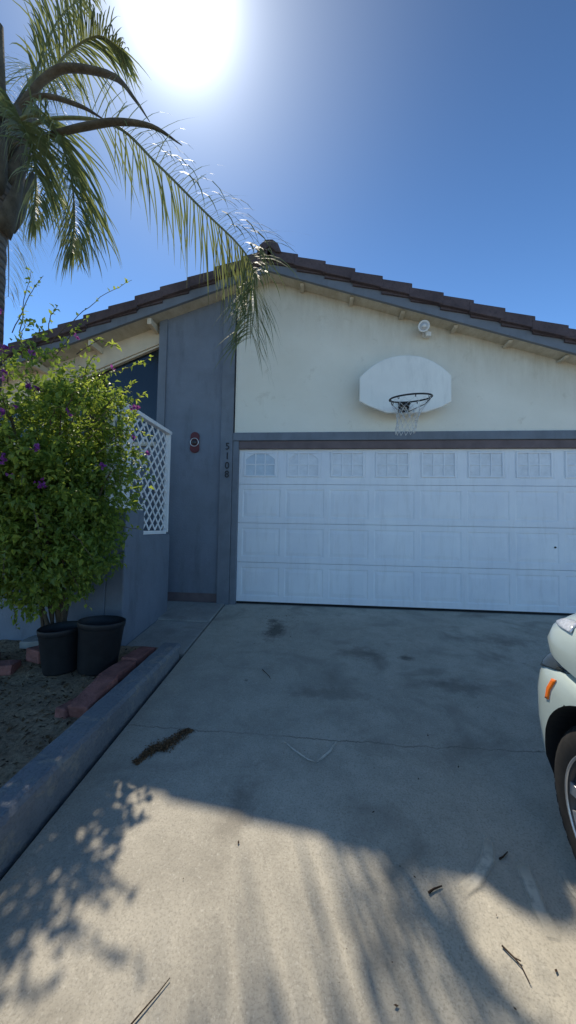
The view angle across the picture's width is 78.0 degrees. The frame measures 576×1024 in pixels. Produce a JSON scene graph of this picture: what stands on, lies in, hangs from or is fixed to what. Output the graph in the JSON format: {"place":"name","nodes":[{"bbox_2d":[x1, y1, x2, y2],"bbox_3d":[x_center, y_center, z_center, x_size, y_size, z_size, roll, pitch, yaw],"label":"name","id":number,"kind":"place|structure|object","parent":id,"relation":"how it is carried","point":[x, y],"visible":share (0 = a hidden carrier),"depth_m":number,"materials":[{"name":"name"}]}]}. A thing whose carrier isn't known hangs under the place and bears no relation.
{"place":"outdoors","nodes":[
{"label":"outdoors","id":0,"kind":"place"},
{"bbox_2d":[0,639,158,787],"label":"planting bed","id":1,"kind":"object","parent":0,"point":[11,753],"visible":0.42,"depth_m":2.46,"materials":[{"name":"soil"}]},
{"bbox_2d":[0,660,20,674],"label":"edging brick","id":2,"kind":"object","parent":1,"relation":"on","point":[9,667],"visible":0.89,"depth_m":2.91,"materials":[{"name":"red brick"}]},
{"bbox_2d":[18,635,38,648],"bbox_3d":[-2.376,1.254,3.439,0.305,0.076,0.227,1,-3,-3],"label":"stepping stone","id":3,"kind":"object","parent":1,"relation":"on","point":[31,641],"visible":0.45,"depth_m":3.33,"materials":[{"name":"grey stone"}]},
{"bbox_2d":[25,645,40,663],"bbox_3d":[-2.144,1.233,3.118,0.177,0.116,0.206,0,-3,21],"label":"edging brick","id":4,"kind":"object","parent":1,"relation":"on","point":[32,655],"visible":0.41,"depth_m":3.02,"materials":[{"name":"red brick"}]},
{"bbox_2d":[36,621,77,675],"bbox_3d":[-1.911,1.144,2.995,0.336,0.360,0.337,-2,-1,-6],"label":"nursery pot","id":5,"kind":"object","parent":1,"relation":"on","point":[58,642],"visible":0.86,"depth_m":2.88,"materials":[{"name":"black plastic"}]},
{"bbox_2d":[0,267,155,629],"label":"flowering shrub","id":6,"kind":"object","parent":5,"relation":"in","point":[52,507],"visible":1,"depth_m":2.79,"materials":[{"name":"green plant"}]},
{"bbox_2d":[55,698,74,718],"bbox_3d":[-1.448,1.320,2.408,0.103,0.072,0.205,0,-3,24],"label":"edging brick","id":7,"kind":"object","parent":1,"relation":"on","point":[62,710],"visible":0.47,"depth_m":2.32,"materials":[{"name":"red brick"}]},
{"bbox_2d":[68,675,117,717],"bbox_3d":[-1.341,1.276,2.468,0.155,0.100,0.323,1,12,8],"label":"edging brick","id":8,"kind":"object","parent":1,"relation":"on","point":[98,688],"visible":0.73,"depth_m":2.42,"materials":[{"name":"red brick"}]},
{"bbox_2d":[77,615,125,675],"bbox_3d":[-1.599,1.126,3.021,0.371,0.410,0.371,5,-5,-17],"label":"nursery pot","id":9,"kind":"object","parent":1,"relation":"on","point":[99,642],"visible":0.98,"depth_m":2.89,"materials":[{"name":"black plastic"}]},
{"bbox_2d":[98,661,135,682],"bbox_3d":[-1.344,1.274,2.812,0.157,0.095,0.295,1,-3,6],"label":"edging brick","id":10,"kind":"object","parent":1,"relation":"on","point":[121,670],"visible":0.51,"depth_m":2.79,"materials":[{"name":"red brick"}]},
{"bbox_2d":[121,646,155,666],"bbox_3d":[-1.305,1.273,3.119,0.154,0.096,0.305,1,-3,9],"label":"edging brick","id":11,"kind":"object","parent":1,"relation":"on","point":[139,655],"visible":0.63,"depth_m":3.06,"materials":[{"name":"red brick"}]},
{"bbox_2d":[127,620,208,660],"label":"walkway","id":12,"kind":"structure","parent":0,"point":[184,635],"depth_m":3.80,"materials":[{"name":"concrete"}]},
{"bbox_2d":[158,601,223,623],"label":"walkway","id":13,"kind":"structure","parent":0,"point":[202,612],"depth_m":4.46,"materials":[{"name":"concrete"}]},
{"bbox_2d":[0,603,575,1023],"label":"driveway","id":14,"kind":"structure","parent":0,"point":[109,914],"depth_m":1.57,"materials":[{"name":"concrete"}]},
{"bbox_2d":[0,643,180,878],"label":"concrete kerb","id":15,"kind":"structure","parent":14,"relation":"on","point":[37,790],"depth_m":1.89,"materials":[{"name":"grey paint"}]},
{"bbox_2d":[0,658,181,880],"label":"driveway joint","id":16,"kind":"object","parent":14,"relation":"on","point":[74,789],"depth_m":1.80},
{"bbox_2d":[131,978,169,1023],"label":"twig","id":17,"kind":"object","parent":14,"relation":"on","point":[138,1015],"visible":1,"depth_m":1.08,"materials":[{"name":"brown wood"}]},
{"bbox_2d":[131,727,193,764],"bbox_3d":[-0.751,1.425,2.172,0.396,0.045,0.167,3,-3,-39],"label":"mulch pile","id":18,"kind":"object","parent":14,"relation":"on","point":[163,747],"visible":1,"depth_m":2.16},
{"bbox_2d":[287,743,313,760],"bbox_3d":[0.062,1.431,2.127,0.265,0.020,0.035,-1,-3,42],"label":"scuff mark","id":19,"kind":"object","parent":14,"relation":"on","point":[291,747],"visible":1,"depth_m":2.11,"materials":[{"name":"beige concrete"}]},
{"bbox_2d":[318,745,334,760],"bbox_3d":[0.237,1.433,2.125,0.036,0.022,0.215,-1,-3,40],"label":"scuff mark","id":20,"kind":"object","parent":14,"relation":"on","point":[327,752],"visible":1,"depth_m":2.11,"materials":[{"name":"beige concrete"}]},
{"bbox_2d":[183,614,557,1009],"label":"driveway crumbs","id":21,"kind":"object","parent":14,"relation":"on","point":[396,1005],"visible":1,"depth_m":1.75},
{"bbox_2d":[428,885,441,893],"bbox_3d":[0.581,1.489,1.404,0.068,0.010,0.010,2,-3,-23],"label":"twig","id":22,"kind":"object","parent":14,"relation":"on","point":[432,890],"visible":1,"depth_m":1.40,"materials":[{"name":"brown wood"}]},
{"bbox_2d":[461,842,493,890],"bbox_3d":[0.803,1.482,1.496,0.351,0.033,0.091,3,-3,-41],"label":"scuff mark","id":23,"kind":"object","parent":14,"relation":"on","point":[474,880],"visible":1,"depth_m":1.48,"materials":[{"name":"beige concrete"}]},
{"bbox_2d":[502,945,529,983],"bbox_3d":[0.768,1.505,1.189,0.027,0.015,0.101,2,-3,-21],"label":"twig","id":24,"kind":"object","parent":14,"relation":"on","point":[516,959],"visible":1,"depth_m":1.19,"materials":[{"name":"brown wood"}]},
{"bbox_2d":[519,867,552,927],"bbox_3d":[0.962,1.491,1.383,0.079,0.032,0.270,0,-3,14],"label":"scuff mark","id":25,"kind":"object","parent":14,"relation":"on","point":[533,892],"visible":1,"depth_m":1.38,"materials":[{"name":"beige concrete"}]},
{"bbox_2d":[538,613,575,858],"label":"parked car","id":26,"kind":"object","parent":14,"relation":"on","point":[557,695],"visible":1,"depth_m":1.55,"materials":[{"name":"white paint"}]},
{"bbox_2d":[564,877,575,897],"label":"scuff mark","id":27,"kind":"object","parent":14,"relation":"on","point":[570,887],"visible":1,"depth_m":1.41,"materials":[{"name":"beige concrete"}]},
{"bbox_2d":[0,0,575,345],"label":"sky","id":28,"kind":"structure","parent":0,"point":[425,144],"materials":[{"name":"blue"}]},
{"bbox_3d":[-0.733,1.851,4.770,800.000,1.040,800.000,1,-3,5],"label":"ground","id":29,"kind":"structure","parent":0,"visible":0},
{"bbox_2d":[0,510,168,645],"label":"garden wall","id":30,"kind":"structure","parent":29,"relation":"on","point":[134,593],"depth_m":3.62,"materials":[{"name":"blue paint"}]},
{"bbox_2d":[104,396,171,534],"bbox_3d":[-1.594,-0.406,3.901,0.075,1.307,1.290,1,-3,5],"label":"lattice screen","id":31,"kind":"object","parent":30,"relation":"on","point":[167,455],"visible":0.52,"depth_m":4.10,"materials":[{"name":"white paint"}]},
{"bbox_2d":[0,0,298,425],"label":"palm tree","id":32,"kind":"object","parent":29,"relation":"on","point":[22,136],"visible":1,"depth_m":4.22,"materials":[{"name":"green plant"}]},
{"bbox_2d":[0,239,575,615],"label":"house","id":33,"kind":"structure","parent":29,"relation":"on","point":[331,490],"depth_m":4.76,"materials":[{"name":"beige paint"}]},
{"bbox_2d":[0,345,158,446],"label":"window","id":34,"kind":"structure","parent":33,"relation":"in","point":[146,376],"depth_m":5.22,"materials":[{"name":"blue glass"}]},
{"bbox_2d":[190,432,199,452],"bbox_3d":[-1.295,-0.966,4.926,0.132,0.291,0.046,1,-3,5],"label":"wall plaque","id":35,"kind":"object","parent":33,"relation":"attached to","point":[194,442],"depth_m":4.92,"materials":[{"name":"metal"}]},
{"bbox_2d":[225,443,228,476],"bbox_3d":[-0.830,-0.708,4.852,0.056,0.476,0.008,1,-3,5],"label":"house number","id":36,"kind":"object","parent":33,"relation":"attached to","point":[227,462],"visible":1,"depth_m":4.84,"materials":[{"name":"black metal"}]},
{"bbox_2d":[359,355,450,434],"bbox_3d":[1.532,-1.429,4.371,0.968,1.117,0.886,2,-3,-27],"label":"basketball hoop","id":37,"kind":"object","parent":33,"relation":"attached to","point":[408,384],"visible":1,"depth_m":4.47,"materials":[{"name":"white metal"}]},
{"bbox_2d":[236,449,575,615],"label":"garage door","id":38,"kind":"structure","parent":33,"relation":"in","point":[462,530],"depth_m":4.67,"materials":[{"name":"white paint"}]},
{"bbox_2d":[418,320,430,337],"bbox_3d":[1.788,-2.377,4.641,0.142,0.154,0.229,0,-3,30],"label":"floodlight","id":39,"kind":"object","parent":33,"relation":"attached to","point":[423,326],"visible":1,"depth_m":4.57,"materials":[{"name":"white plastic"}]}
]}

